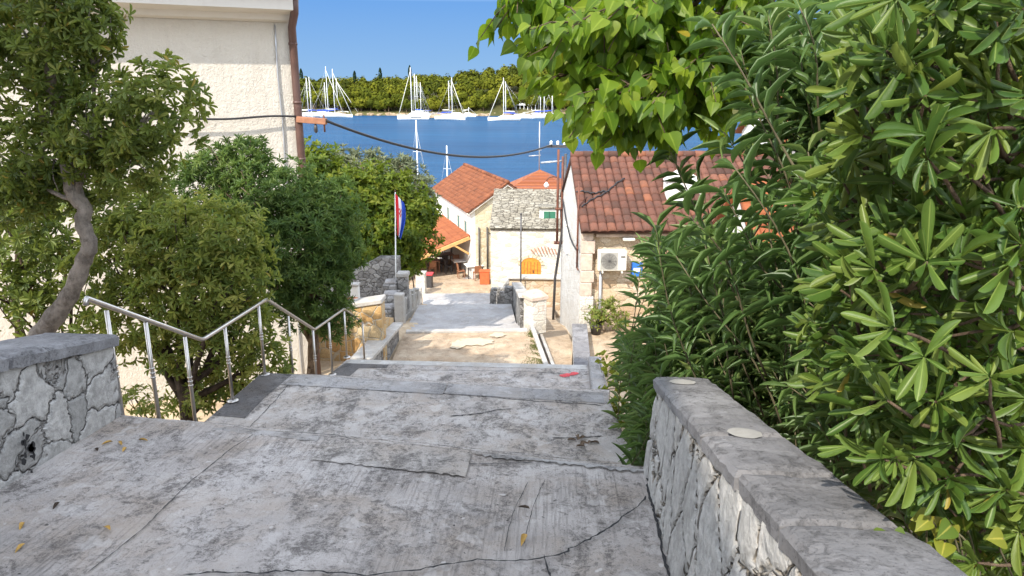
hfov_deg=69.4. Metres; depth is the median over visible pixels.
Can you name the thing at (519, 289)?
parapet wall
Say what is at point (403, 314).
balustrade
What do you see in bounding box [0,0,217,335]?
pittosporum tree
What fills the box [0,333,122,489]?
stone wall
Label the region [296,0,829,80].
sky
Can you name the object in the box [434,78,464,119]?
sailboat
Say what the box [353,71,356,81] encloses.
cypress tree
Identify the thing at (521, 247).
metal pole
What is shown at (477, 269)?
chair
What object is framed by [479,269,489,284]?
storage box
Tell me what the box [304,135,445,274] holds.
broadleaf tree
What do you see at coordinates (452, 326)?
stairs
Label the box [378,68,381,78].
cypress tree
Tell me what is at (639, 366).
oleander bush
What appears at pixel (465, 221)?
window
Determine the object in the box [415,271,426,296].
gate pillar
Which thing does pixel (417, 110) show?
wood trunks
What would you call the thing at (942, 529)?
creeper
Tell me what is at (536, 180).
white house
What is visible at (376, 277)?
stone wall
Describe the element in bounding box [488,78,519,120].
sailboat
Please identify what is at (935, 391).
pittosporum bush
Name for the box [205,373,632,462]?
stair landing
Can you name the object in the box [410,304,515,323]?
stair landing
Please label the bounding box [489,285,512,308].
stone wall
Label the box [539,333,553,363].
kerb
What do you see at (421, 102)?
sailboat
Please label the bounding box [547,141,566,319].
utility pole
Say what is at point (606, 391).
stairs
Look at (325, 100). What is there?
sailboat
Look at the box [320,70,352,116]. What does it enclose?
sailboat
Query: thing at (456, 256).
chair
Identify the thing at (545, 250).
slat canopy
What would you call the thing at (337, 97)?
sailboat
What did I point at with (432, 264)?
chair
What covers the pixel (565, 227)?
window
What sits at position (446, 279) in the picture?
street paving
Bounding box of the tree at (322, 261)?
[165,133,375,373]
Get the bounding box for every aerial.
[530,122,540,169]
[541,160,561,163]
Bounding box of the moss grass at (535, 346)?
[524,329,541,363]
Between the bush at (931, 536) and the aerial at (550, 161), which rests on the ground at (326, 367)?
the bush at (931, 536)
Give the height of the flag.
1.595 m
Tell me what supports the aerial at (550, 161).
attached to the utility pole at (563, 173)
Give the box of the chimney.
[663,170,691,200]
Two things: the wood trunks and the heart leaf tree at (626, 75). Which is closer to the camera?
the heart leaf tree at (626, 75)
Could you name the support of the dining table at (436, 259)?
on the street paving at (446, 279)
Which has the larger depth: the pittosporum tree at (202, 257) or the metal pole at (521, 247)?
the metal pole at (521, 247)
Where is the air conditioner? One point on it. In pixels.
(611, 259)
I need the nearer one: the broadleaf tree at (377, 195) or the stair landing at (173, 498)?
the stair landing at (173, 498)
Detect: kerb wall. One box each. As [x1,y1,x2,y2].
[572,324,589,364]
[588,356,605,388]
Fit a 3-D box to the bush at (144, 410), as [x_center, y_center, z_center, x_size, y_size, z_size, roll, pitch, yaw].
[-4.137,2.409,10.027,0.992,2.657,1.988,13,20,38]
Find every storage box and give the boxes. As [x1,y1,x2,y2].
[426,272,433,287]
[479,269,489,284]
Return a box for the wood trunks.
[304,89,568,111]
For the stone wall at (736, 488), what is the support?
on the ground at (326, 367)
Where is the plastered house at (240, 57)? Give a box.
[0,0,320,404]
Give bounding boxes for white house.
[432,163,517,278]
[510,170,560,190]
[712,119,795,247]
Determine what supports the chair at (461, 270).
on the street paving at (446, 279)
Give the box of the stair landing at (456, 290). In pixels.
[427,288,489,293]
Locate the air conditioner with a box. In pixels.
[597,249,626,272]
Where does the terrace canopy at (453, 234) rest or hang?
on the street paving at (446, 279)
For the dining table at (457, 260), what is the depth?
45.31 m
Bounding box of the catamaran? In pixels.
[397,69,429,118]
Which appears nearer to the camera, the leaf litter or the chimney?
the leaf litter
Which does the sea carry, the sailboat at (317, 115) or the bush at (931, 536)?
the sailboat at (317, 115)
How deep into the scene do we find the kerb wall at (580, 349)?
19.72 m
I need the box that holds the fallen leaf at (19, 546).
[15,543,24,552]
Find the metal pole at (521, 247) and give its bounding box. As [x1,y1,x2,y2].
[520,213,521,282]
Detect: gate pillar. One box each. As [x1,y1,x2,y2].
[350,282,360,297]
[396,271,409,309]
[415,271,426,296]
[522,289,548,333]
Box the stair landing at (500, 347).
[392,330,542,363]
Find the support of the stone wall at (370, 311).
on the ground at (326, 367)
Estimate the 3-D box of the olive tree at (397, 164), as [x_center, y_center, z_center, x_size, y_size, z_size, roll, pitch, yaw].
[-5.399,-2.236,31.361,5.013,7.656,2.277,1,15,3]
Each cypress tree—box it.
[299,68,302,78]
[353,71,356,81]
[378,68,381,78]
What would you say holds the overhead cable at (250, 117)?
attached to the plastered house at (240, 57)
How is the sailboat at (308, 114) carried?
on the sea
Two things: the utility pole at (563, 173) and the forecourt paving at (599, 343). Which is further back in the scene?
the utility pole at (563, 173)
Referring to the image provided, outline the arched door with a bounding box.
[518,255,543,273]
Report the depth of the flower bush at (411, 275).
34.23 m
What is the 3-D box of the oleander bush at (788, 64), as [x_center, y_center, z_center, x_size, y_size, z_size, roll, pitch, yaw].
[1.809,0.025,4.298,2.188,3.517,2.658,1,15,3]
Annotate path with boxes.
[538,307,572,364]
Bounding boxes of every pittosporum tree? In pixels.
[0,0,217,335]
[55,171,296,420]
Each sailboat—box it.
[301,80,315,116]
[302,79,325,113]
[314,66,342,116]
[317,83,333,112]
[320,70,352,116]
[328,80,357,111]
[412,120,430,196]
[413,75,431,114]
[420,84,429,113]
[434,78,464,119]
[441,146,451,180]
[447,81,466,116]
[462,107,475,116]
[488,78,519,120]
[505,82,530,118]
[526,96,546,114]
[531,97,553,118]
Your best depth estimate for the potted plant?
21.27 m
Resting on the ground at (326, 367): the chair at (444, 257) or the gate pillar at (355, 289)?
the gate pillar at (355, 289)
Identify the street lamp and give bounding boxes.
[544,176,556,187]
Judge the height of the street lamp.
0.422 m
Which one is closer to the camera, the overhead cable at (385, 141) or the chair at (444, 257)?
the overhead cable at (385, 141)
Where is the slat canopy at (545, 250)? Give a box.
[531,247,556,254]
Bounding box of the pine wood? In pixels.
[300,64,570,109]
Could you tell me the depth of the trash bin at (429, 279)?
41.90 m
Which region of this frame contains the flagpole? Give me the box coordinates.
[394,190,395,278]
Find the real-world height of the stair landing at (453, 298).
0.600 m
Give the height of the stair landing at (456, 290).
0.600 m
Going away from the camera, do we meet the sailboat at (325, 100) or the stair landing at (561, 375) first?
the stair landing at (561, 375)
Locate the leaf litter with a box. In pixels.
[568,434,598,445]
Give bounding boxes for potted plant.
[582,295,630,334]
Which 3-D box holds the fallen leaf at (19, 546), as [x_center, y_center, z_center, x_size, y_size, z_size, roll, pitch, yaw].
[-2.636,1.390,3.962,0.026,0.022,0.076,1,15,3]
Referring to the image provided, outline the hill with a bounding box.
[302,82,738,115]
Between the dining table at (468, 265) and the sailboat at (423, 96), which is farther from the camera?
the sailboat at (423, 96)
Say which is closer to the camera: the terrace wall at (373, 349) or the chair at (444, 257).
the terrace wall at (373, 349)
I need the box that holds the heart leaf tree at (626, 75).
[468,0,800,172]
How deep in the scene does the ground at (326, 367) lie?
17.14 m
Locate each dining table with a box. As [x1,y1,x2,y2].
[420,258,439,272]
[429,252,453,263]
[451,258,465,273]
[464,263,482,278]
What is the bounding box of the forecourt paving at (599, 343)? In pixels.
[588,331,645,391]
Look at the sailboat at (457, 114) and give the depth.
352.53 m
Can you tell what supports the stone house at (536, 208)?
on the ground at (326, 367)
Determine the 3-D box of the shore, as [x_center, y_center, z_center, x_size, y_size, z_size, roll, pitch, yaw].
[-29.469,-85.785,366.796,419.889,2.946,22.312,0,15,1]
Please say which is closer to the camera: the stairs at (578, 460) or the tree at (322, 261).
the stairs at (578, 460)
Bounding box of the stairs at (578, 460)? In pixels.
[155,418,643,470]
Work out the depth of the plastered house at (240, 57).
15.26 m
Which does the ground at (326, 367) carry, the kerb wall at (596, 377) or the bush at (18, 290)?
the bush at (18, 290)
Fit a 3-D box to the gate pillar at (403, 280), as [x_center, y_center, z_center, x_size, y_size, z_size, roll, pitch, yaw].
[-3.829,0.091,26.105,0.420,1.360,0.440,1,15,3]
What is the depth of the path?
21.68 m
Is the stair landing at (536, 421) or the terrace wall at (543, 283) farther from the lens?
the terrace wall at (543, 283)
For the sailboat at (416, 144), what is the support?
on the sea
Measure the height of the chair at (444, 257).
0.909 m
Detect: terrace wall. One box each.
[350,322,402,359]
[490,274,560,317]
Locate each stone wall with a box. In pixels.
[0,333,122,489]
[318,294,393,360]
[319,255,400,321]
[643,377,966,575]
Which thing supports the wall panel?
attached to the stone house at (607, 197)
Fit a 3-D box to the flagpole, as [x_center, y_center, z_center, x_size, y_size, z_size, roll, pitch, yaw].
[-4.099,-1.316,26.045,0.213,4.260,0.070,1,15,3]
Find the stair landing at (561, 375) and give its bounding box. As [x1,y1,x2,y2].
[333,359,606,388]
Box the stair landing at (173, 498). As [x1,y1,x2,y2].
[0,415,670,575]
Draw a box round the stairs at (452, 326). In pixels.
[407,323,519,329]
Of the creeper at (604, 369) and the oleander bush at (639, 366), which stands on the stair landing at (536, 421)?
the creeper at (604, 369)
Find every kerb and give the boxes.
[406,328,526,333]
[530,325,547,363]
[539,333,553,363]
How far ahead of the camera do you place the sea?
204.97 m
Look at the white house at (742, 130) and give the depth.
18.08 m
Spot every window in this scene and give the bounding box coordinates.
[446,205,449,219]
[456,213,460,227]
[463,219,467,241]
[564,221,568,253]
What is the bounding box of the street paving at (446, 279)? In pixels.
[409,259,490,303]
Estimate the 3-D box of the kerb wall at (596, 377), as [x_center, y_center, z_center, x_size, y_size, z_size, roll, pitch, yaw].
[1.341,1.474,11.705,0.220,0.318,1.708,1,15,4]
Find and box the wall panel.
[631,262,642,276]
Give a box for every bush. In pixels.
[0,161,122,337]
[121,379,253,420]
[406,257,425,287]
[602,213,832,465]
[630,0,1008,542]
[767,0,1014,572]
[774,0,1023,575]
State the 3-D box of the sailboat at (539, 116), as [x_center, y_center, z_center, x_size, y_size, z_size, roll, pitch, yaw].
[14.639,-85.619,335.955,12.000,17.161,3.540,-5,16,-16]
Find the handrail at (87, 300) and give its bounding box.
[83,296,364,420]
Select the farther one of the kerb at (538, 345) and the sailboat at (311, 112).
the sailboat at (311, 112)
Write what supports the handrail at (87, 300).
on the stairs
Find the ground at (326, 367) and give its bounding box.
[124,257,980,575]
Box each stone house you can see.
[490,189,560,287]
[560,151,779,336]
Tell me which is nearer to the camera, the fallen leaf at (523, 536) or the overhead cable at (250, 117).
the fallen leaf at (523, 536)
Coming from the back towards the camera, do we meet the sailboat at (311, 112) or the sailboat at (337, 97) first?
the sailboat at (337, 97)
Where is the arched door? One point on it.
(530, 265)
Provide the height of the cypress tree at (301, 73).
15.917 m
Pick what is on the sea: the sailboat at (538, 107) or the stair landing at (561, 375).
the sailboat at (538, 107)
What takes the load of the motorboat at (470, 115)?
on the sea
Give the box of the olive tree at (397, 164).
[327,143,442,206]
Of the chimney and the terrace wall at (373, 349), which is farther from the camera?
the chimney
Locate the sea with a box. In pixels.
[303,87,741,212]
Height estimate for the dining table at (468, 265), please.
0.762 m
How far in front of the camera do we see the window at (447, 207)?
48.64 m
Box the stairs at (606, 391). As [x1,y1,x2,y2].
[277,373,609,398]
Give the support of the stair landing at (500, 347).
on the ground at (326, 367)
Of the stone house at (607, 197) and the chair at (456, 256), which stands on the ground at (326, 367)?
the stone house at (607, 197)
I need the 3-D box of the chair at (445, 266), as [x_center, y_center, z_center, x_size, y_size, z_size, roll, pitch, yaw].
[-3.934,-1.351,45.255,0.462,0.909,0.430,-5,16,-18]
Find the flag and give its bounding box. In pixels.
[395,194,405,238]
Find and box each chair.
[428,261,435,274]
[440,256,447,271]
[441,255,447,268]
[443,258,451,273]
[453,254,460,268]
[456,263,464,277]
[473,266,481,280]
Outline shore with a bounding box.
[304,112,565,115]
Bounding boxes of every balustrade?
[394,287,421,323]
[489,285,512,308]
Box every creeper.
[595,349,628,428]
[874,507,1012,575]
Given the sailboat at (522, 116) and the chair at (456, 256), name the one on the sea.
the sailboat at (522, 116)
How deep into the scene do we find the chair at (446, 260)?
45.69 m
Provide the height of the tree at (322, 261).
6.205 m
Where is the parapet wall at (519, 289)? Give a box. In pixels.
[512,282,526,327]
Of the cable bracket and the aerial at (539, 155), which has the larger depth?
the aerial at (539, 155)
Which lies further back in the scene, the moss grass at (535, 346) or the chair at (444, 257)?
the chair at (444, 257)
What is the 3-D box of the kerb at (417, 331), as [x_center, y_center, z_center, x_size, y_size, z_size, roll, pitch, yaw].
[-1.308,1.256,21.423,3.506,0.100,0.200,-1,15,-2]
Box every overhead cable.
[10,115,295,122]
[326,119,551,157]
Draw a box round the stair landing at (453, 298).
[423,293,489,304]
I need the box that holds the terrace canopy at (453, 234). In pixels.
[421,214,469,259]
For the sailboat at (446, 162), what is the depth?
73.78 m
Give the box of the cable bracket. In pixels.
[296,115,326,132]
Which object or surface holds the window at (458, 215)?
in the white house at (466, 190)
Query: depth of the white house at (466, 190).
44.71 m
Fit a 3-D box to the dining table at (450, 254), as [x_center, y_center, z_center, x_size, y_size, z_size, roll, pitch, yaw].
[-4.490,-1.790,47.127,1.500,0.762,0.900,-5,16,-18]
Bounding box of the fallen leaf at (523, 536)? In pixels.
[521,533,526,545]

